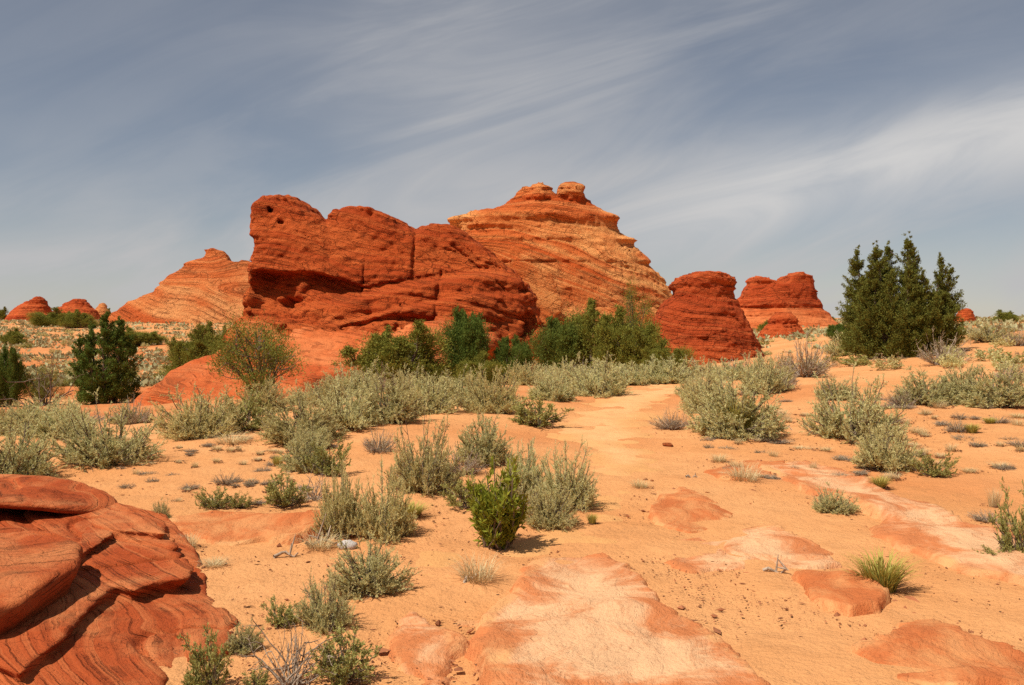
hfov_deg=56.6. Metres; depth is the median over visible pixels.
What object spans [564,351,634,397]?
sagebrush
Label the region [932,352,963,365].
scrub bush
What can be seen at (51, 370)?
scrub bush
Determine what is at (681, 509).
flat rock
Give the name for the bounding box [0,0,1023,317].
sky
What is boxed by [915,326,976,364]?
dry shrub
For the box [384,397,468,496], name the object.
sagebrush
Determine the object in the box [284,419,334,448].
sagebrush
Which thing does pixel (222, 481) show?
dry shrub
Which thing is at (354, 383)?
sagebrush
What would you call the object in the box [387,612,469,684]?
flat rock
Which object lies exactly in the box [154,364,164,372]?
scrub bush
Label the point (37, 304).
skyline rock
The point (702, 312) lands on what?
capped dome
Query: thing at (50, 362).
scrub bush
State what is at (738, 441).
grass tuft
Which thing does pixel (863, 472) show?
dry shrub
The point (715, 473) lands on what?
flat rock
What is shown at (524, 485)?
sagebrush
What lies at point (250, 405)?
scruffy shrub
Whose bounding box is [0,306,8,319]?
juniper tree
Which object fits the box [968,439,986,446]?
dry shrub
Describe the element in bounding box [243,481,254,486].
dry shrub
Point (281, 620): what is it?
scruffy shrub
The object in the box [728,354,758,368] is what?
dry shrub
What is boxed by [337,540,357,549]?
stone
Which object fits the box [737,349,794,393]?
sagebrush
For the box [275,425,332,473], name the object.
sagebrush
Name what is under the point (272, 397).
sagebrush
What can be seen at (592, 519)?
grass tuft
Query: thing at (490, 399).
sagebrush
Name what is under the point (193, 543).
grass tuft
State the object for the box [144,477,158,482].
dry shrub
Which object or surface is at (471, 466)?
dry shrub
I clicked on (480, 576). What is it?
grass tuft
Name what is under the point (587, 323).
juniper tree
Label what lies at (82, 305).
skyline rock
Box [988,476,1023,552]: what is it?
scruffy shrub
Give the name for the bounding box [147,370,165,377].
scrub bush
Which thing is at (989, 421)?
grass tuft
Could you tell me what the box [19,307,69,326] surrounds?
juniper tree
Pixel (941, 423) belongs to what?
dry shrub
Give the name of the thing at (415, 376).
sagebrush
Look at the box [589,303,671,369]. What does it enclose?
juniper tree
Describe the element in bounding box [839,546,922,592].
grass tuft
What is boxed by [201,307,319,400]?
airy tree
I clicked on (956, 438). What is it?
dry shrub
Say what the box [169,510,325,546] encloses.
flat rock
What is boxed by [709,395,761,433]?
grass tuft
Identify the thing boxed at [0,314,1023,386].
ground cover
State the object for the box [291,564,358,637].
sagebrush
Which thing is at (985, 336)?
sagebrush
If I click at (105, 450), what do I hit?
sagebrush
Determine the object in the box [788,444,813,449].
grass tuft
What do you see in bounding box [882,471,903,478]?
grass tuft
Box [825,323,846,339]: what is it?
juniper tree
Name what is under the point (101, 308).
skyline rock
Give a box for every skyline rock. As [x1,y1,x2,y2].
[5,296,52,320]
[53,299,99,319]
[95,303,110,316]
[956,308,975,321]
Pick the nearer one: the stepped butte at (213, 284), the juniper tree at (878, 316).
the juniper tree at (878, 316)
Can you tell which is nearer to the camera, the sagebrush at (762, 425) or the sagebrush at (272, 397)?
the sagebrush at (762, 425)
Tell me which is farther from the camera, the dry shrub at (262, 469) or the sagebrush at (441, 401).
the sagebrush at (441, 401)
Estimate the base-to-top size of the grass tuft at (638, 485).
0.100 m
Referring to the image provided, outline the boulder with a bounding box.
[0,474,117,514]
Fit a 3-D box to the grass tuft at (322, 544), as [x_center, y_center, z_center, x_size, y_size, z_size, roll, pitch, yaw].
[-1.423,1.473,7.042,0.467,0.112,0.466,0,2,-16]
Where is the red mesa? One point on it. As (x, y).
(761, 299)
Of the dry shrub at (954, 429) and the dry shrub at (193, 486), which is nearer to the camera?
the dry shrub at (193, 486)
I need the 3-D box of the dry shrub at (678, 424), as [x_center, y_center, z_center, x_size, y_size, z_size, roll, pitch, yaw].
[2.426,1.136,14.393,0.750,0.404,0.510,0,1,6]
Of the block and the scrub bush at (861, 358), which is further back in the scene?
the scrub bush at (861, 358)
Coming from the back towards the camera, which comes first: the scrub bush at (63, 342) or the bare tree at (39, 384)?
the scrub bush at (63, 342)
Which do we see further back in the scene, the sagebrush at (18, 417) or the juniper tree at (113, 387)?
the juniper tree at (113, 387)
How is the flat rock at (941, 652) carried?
on the ground at (770, 648)
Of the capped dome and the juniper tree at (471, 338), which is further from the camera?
the capped dome
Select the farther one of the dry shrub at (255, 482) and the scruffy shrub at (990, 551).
the dry shrub at (255, 482)
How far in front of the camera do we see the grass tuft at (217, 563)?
6.58 m
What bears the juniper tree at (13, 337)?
on the ground at (770, 648)
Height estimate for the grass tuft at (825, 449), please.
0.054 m
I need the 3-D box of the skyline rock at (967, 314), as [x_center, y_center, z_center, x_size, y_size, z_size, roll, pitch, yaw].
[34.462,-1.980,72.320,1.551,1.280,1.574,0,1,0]
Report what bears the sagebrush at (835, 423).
on the ground at (770, 648)
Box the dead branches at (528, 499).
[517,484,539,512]
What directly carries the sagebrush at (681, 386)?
on the ground at (770, 648)
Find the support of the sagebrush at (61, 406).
on the ground at (770, 648)
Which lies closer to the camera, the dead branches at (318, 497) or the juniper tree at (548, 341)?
the dead branches at (318, 497)
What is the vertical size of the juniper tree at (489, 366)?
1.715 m
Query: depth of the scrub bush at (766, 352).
47.08 m
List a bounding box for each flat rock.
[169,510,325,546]
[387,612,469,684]
[454,552,770,684]
[648,487,732,532]
[665,525,841,573]
[704,460,784,480]
[759,460,1023,585]
[791,569,890,616]
[849,619,1023,684]
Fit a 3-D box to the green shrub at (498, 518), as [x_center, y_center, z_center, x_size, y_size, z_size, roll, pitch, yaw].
[-0.096,1.200,7.135,0.573,0.782,0.500,1,2,44]
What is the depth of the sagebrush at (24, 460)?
9.89 m
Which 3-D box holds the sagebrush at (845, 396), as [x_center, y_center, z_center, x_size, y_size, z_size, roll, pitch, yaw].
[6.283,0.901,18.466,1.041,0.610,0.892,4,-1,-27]
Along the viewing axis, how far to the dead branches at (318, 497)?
8.58 m
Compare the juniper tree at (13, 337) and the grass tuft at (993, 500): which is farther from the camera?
the juniper tree at (13, 337)
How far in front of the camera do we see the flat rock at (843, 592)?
5.76 m
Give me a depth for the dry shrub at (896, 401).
16.51 m
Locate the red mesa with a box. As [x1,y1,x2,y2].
[737,272,837,328]
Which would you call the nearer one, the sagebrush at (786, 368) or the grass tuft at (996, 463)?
the grass tuft at (996, 463)
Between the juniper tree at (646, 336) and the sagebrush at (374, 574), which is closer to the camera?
the sagebrush at (374, 574)
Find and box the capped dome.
[652,271,764,365]
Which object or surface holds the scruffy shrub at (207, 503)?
on the ground at (770, 648)
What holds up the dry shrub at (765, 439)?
on the ground at (770, 648)
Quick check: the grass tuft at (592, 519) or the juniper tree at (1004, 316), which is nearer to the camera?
the grass tuft at (592, 519)
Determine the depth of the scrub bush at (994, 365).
23.66 m
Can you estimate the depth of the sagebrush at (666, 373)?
25.35 m
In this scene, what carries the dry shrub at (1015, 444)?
on the ground at (770, 648)
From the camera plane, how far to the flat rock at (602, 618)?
5.00 m
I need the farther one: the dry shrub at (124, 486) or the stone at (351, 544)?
the dry shrub at (124, 486)
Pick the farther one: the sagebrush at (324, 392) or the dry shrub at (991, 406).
the sagebrush at (324, 392)
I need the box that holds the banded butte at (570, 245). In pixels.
[447,181,672,326]
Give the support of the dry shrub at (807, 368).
on the ground at (770, 648)
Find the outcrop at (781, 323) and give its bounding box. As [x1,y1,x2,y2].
[757,311,805,338]
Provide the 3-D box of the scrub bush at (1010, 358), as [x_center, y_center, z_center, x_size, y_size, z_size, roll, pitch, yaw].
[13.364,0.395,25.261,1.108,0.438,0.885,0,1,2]
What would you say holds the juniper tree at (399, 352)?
on the ground at (770, 648)
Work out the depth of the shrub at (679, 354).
36.95 m
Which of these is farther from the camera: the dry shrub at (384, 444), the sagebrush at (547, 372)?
the sagebrush at (547, 372)
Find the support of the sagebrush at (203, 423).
on the ground at (770, 648)
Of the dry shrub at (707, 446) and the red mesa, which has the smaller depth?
the dry shrub at (707, 446)
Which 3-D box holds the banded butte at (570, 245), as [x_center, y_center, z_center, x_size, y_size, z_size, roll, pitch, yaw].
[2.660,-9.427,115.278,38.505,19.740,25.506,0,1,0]
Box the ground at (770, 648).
[0,318,1023,684]
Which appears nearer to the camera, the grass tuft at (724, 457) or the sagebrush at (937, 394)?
the grass tuft at (724, 457)
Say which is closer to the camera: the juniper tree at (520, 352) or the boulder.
the boulder
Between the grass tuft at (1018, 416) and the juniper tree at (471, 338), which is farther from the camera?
the juniper tree at (471, 338)
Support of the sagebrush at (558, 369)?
on the ground at (770, 648)
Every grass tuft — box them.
[179,532,203,546]
[192,556,234,567]
[204,431,256,444]
[209,445,223,449]
[270,455,284,465]
[294,529,351,550]
[404,500,433,516]
[440,551,504,583]
[585,512,599,523]
[627,478,650,488]
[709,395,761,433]
[709,452,732,462]
[715,459,769,481]
[727,460,745,466]
[732,437,741,443]
[768,449,778,456]
[777,411,793,418]
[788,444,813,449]
[818,446,831,450]
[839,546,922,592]
[867,475,892,487]
[875,472,894,479]
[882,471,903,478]
[908,426,928,432]
[911,446,932,453]
[920,409,933,413]
[930,400,951,407]
[943,443,957,450]
[961,467,980,472]
[962,422,981,432]
[980,417,1001,423]
[986,487,1002,507]
[987,461,1012,467]
[1001,412,1023,417]
[1008,418,1023,425]
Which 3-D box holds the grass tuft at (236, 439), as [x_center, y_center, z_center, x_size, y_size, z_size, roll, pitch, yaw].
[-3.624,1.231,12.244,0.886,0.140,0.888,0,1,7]
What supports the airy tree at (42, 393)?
on the ground at (770, 648)
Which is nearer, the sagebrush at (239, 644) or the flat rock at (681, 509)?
the sagebrush at (239, 644)
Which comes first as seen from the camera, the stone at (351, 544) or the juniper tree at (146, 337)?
the stone at (351, 544)
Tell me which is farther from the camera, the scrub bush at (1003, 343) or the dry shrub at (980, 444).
the scrub bush at (1003, 343)
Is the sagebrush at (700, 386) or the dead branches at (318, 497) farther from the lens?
the sagebrush at (700, 386)
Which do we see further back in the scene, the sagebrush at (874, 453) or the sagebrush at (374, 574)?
the sagebrush at (874, 453)
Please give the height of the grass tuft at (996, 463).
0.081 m
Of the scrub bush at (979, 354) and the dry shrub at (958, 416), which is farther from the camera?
the scrub bush at (979, 354)
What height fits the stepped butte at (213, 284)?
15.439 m
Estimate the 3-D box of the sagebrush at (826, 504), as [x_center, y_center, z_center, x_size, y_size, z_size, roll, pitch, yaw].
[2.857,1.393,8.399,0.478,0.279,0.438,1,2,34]
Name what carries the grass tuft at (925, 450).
on the ground at (770, 648)
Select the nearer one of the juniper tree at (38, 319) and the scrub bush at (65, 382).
the scrub bush at (65, 382)
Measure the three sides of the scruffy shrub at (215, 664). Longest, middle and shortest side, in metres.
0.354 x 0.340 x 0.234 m
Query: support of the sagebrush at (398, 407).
on the ground at (770, 648)
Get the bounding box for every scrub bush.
[20,342,33,347]
[37,366,61,373]
[46,359,58,363]
[61,339,71,345]
[62,379,73,385]
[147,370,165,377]
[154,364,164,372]
[761,350,774,354]
[804,336,816,341]
[824,354,841,361]
[836,355,873,365]
[844,352,873,363]
[867,355,904,369]
[870,352,899,361]
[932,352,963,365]
[940,353,966,367]
[946,345,964,356]
[965,345,1006,360]
[988,336,1015,346]
[990,351,1023,363]
[990,355,1023,369]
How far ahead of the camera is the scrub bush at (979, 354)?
26.71 m
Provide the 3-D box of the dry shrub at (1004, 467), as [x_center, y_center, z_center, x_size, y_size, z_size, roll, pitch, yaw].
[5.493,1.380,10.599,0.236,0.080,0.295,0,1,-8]
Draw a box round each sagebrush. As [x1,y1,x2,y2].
[0,393,55,436]
[0,401,28,421]
[0,409,63,477]
[18,392,85,420]
[18,394,100,439]
[46,387,168,471]
[106,404,154,424]
[148,382,254,440]
[151,497,171,517]
[222,618,265,655]
[235,375,297,414]
[254,385,351,445]
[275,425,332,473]
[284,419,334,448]
[285,379,323,405]
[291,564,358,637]
[306,370,347,406]
[308,371,383,430]
[311,457,366,538]
[318,531,421,603]
[319,363,384,396]
[347,454,418,546]
[350,356,428,424]
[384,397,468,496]
[388,366,468,414]
[389,362,433,397]
[433,363,489,405]
[454,407,516,466]
[457,360,522,413]
[492,437,551,499]
[503,359,544,385]
[520,361,557,375]
[524,435,603,512]
[525,482,580,532]
[526,364,580,401]
[530,365,566,379]
[544,363,590,378]
[548,355,593,385]
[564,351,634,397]
[590,361,626,381]
[610,360,658,385]
[638,353,704,383]
[673,373,710,396]
[677,355,718,376]
[677,355,735,413]
[684,362,790,441]
[704,357,747,380]
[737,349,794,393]
[762,359,798,380]
[796,357,911,443]
[810,482,861,515]
[814,374,861,400]
[822,331,856,356]
[849,420,933,473]
[890,364,966,406]
[937,362,992,402]
[956,355,1023,408]
[962,321,1020,342]
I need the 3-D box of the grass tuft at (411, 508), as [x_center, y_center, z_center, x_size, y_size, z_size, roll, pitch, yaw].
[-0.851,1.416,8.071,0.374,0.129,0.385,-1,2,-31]
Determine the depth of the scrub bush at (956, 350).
29.20 m
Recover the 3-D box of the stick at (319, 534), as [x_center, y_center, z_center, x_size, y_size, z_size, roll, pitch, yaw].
[-1.441,1.408,7.143,0.244,0.238,0.101,-1,2,-42]
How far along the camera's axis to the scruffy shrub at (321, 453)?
9.80 m
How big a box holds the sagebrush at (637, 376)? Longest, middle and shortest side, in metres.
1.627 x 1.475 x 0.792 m
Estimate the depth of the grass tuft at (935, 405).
16.16 m
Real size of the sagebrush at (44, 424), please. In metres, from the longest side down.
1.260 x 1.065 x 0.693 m
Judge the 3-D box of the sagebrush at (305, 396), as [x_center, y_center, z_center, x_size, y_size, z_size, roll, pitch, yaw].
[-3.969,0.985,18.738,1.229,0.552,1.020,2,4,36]
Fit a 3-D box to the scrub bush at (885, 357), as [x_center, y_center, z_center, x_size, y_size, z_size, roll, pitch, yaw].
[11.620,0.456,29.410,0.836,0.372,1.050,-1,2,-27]
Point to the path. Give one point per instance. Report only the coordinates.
(613, 455)
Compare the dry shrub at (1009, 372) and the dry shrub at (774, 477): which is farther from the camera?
the dry shrub at (1009, 372)
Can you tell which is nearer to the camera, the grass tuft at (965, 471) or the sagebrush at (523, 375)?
the grass tuft at (965, 471)
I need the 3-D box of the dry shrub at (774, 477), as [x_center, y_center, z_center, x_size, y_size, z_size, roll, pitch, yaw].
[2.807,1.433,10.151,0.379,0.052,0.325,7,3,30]
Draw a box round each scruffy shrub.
[176,622,233,684]
[192,485,235,509]
[218,386,272,431]
[225,491,260,508]
[242,661,269,684]
[259,594,301,628]
[262,468,313,508]
[300,438,353,476]
[304,619,383,684]
[439,468,487,508]
[507,391,575,426]
[907,450,961,477]
[974,544,1014,554]
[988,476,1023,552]
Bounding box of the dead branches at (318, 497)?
[286,463,332,500]
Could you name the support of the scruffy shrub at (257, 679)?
on the ground at (770, 648)
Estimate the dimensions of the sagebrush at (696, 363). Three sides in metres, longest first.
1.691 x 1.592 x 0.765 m
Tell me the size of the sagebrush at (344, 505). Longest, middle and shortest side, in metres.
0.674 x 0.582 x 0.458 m
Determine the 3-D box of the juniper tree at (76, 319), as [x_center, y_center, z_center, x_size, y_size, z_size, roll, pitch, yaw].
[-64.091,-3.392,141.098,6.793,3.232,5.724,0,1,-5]
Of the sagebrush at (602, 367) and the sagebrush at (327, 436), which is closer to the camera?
the sagebrush at (327, 436)
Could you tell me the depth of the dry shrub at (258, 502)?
8.47 m
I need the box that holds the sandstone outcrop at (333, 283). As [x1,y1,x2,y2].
[131,194,547,405]
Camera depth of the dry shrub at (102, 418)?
17.96 m
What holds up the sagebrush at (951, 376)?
on the ground at (770, 648)
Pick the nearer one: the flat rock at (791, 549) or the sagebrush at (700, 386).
the flat rock at (791, 549)
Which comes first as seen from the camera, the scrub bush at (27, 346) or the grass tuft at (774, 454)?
the grass tuft at (774, 454)
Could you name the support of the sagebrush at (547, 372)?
on the ground at (770, 648)
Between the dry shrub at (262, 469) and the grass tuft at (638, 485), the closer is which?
the grass tuft at (638, 485)
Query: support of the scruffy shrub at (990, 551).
on the ground at (770, 648)
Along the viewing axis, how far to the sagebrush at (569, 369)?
22.79 m
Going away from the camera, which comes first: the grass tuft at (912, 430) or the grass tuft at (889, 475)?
the grass tuft at (889, 475)
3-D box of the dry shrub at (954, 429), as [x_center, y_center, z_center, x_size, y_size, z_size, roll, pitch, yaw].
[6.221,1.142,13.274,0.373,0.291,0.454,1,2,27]
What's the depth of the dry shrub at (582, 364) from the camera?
28.04 m
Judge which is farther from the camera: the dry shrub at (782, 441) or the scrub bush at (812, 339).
the scrub bush at (812, 339)
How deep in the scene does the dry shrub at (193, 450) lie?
11.52 m
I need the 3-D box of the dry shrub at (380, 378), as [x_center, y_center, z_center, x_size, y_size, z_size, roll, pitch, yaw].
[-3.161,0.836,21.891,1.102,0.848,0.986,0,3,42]
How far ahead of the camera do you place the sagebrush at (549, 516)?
7.76 m
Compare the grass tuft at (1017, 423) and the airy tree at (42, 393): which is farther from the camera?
the airy tree at (42, 393)
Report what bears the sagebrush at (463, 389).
on the ground at (770, 648)
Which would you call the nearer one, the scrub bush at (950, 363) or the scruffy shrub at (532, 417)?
the scruffy shrub at (532, 417)
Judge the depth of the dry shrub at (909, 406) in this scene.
16.23 m
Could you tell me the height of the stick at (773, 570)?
0.140 m
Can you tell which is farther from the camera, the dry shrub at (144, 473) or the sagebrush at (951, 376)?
the sagebrush at (951, 376)
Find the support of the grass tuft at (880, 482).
on the ground at (770, 648)
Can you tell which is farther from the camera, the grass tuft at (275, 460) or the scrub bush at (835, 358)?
the scrub bush at (835, 358)
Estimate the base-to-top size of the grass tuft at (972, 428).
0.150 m
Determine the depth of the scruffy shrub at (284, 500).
8.31 m
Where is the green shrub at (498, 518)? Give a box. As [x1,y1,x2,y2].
[465,455,532,550]
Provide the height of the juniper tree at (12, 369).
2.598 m
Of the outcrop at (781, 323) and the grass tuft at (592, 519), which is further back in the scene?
the outcrop at (781, 323)
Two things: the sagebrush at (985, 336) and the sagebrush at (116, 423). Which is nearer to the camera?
the sagebrush at (116, 423)
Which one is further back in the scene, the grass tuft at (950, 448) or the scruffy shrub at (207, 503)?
the grass tuft at (950, 448)
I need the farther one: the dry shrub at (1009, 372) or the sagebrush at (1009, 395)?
the dry shrub at (1009, 372)
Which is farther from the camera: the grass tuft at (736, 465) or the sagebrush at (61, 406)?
the sagebrush at (61, 406)
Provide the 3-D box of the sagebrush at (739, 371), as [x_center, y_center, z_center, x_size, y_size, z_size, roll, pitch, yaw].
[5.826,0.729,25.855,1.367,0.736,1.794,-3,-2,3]
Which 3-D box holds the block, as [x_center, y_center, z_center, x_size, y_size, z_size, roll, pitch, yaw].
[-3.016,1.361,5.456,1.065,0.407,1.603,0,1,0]
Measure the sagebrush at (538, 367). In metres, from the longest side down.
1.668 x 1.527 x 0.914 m
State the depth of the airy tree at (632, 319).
42.09 m
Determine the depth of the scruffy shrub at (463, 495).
8.37 m
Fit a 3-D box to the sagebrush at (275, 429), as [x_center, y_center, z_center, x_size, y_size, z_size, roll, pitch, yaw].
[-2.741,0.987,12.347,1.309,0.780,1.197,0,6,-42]
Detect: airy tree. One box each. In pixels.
[23,360,73,404]
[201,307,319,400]
[611,272,662,340]
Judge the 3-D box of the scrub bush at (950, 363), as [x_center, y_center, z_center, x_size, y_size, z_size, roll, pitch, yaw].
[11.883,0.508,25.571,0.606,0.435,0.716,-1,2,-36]
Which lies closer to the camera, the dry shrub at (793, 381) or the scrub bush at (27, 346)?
the dry shrub at (793, 381)
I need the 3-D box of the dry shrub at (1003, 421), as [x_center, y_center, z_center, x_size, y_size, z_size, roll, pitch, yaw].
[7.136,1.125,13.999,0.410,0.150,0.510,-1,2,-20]
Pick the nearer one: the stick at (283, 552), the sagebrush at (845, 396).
the stick at (283, 552)
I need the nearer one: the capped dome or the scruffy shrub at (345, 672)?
the scruffy shrub at (345, 672)
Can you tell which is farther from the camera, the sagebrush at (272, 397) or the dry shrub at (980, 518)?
the sagebrush at (272, 397)
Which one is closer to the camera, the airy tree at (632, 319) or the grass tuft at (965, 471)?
the grass tuft at (965, 471)
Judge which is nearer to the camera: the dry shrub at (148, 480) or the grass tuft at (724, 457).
the dry shrub at (148, 480)
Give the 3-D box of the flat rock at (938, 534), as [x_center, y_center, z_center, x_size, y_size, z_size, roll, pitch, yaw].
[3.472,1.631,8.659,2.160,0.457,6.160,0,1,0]
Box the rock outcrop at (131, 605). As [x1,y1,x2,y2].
[0,503,237,684]
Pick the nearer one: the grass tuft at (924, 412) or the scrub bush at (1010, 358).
the grass tuft at (924, 412)
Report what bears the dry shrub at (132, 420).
on the ground at (770, 648)
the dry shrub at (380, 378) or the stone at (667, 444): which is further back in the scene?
the dry shrub at (380, 378)
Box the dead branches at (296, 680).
[231,610,348,684]
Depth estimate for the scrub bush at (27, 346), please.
86.23 m
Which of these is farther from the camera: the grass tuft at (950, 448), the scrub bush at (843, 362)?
the scrub bush at (843, 362)
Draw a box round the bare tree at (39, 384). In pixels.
[0,353,83,406]
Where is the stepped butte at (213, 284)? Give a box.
[108,248,249,323]
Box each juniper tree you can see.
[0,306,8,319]
[0,328,28,344]
[0,343,37,406]
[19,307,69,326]
[57,309,99,327]
[64,308,144,404]
[124,326,167,345]
[159,323,225,374]
[183,320,226,348]
[330,319,463,386]
[433,303,499,382]
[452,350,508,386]
[489,332,535,384]
[521,315,586,371]
[547,297,637,371]
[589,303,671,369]
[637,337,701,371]
[756,319,767,331]
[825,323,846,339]
[835,231,968,358]
[992,309,1022,323]
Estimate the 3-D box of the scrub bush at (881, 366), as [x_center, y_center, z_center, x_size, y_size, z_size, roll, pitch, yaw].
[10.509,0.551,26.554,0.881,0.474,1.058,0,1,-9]
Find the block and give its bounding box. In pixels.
[0,527,82,634]
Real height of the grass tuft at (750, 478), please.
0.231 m
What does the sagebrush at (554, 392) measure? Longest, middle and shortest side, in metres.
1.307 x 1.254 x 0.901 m
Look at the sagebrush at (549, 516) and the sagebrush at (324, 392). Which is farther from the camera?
the sagebrush at (324, 392)
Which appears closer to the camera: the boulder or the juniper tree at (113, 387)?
the boulder
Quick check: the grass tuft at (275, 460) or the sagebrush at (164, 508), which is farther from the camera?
the grass tuft at (275, 460)
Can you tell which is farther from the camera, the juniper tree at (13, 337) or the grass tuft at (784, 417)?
the juniper tree at (13, 337)
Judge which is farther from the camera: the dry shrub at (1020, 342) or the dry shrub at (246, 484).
the dry shrub at (1020, 342)
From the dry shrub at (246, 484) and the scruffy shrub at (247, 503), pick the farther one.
the dry shrub at (246, 484)
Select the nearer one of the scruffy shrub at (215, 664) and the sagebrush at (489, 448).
the scruffy shrub at (215, 664)
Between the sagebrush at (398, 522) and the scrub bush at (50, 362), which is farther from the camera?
the scrub bush at (50, 362)
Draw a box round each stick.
[273,534,297,557]
[305,514,337,546]
[762,555,788,572]
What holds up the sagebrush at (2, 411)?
on the ground at (770, 648)
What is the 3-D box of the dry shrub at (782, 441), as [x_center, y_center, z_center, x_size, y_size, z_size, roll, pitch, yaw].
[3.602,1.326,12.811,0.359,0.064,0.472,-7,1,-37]
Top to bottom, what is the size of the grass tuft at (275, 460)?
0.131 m
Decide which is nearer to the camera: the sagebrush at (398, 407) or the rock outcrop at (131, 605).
the rock outcrop at (131, 605)
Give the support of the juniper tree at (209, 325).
on the ground at (770, 648)
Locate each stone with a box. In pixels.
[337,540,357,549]
[662,443,672,446]
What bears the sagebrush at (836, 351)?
on the ground at (770, 648)
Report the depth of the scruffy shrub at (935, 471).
10.31 m
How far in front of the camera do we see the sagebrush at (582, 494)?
8.50 m
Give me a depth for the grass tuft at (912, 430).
13.36 m
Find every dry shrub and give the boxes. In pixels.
[82,403,106,422]
[111,392,152,424]
[118,483,135,487]
[134,470,156,474]
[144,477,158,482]
[180,483,199,488]
[183,448,197,451]
[210,468,242,484]
[242,477,259,483]
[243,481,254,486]
[251,466,271,471]
[253,499,265,503]
[358,362,396,390]
[361,420,402,453]
[446,441,490,474]
[572,355,599,372]
[648,404,693,429]
[700,436,713,440]
[702,442,714,447]
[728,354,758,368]
[752,436,778,440]
[757,474,781,479]
[765,358,800,390]
[766,438,795,443]
[773,328,835,376]
[851,468,869,474]
[883,384,921,406]
[895,403,915,408]
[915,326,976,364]
[936,420,951,425]
[944,415,966,431]
[951,412,970,418]
[951,433,979,439]
[965,508,1008,524]
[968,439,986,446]
[977,399,998,408]
[982,413,1014,422]
[992,363,1023,380]
[993,462,1014,469]
[999,322,1023,345]
[1004,437,1023,446]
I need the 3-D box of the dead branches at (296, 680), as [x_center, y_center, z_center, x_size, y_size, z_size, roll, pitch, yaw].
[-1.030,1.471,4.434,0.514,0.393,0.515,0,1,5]
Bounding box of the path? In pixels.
[416,384,683,574]
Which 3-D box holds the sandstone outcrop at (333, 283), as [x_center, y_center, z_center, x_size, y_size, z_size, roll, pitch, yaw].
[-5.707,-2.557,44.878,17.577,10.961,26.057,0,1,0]
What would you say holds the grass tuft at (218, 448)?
on the ground at (770, 648)
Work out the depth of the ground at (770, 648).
7.73 m
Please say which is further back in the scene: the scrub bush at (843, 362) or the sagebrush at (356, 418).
the scrub bush at (843, 362)
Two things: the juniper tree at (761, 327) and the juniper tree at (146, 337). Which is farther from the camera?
the juniper tree at (146, 337)
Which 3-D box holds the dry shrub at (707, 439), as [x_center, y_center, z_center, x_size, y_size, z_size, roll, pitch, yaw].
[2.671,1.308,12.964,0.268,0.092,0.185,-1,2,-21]

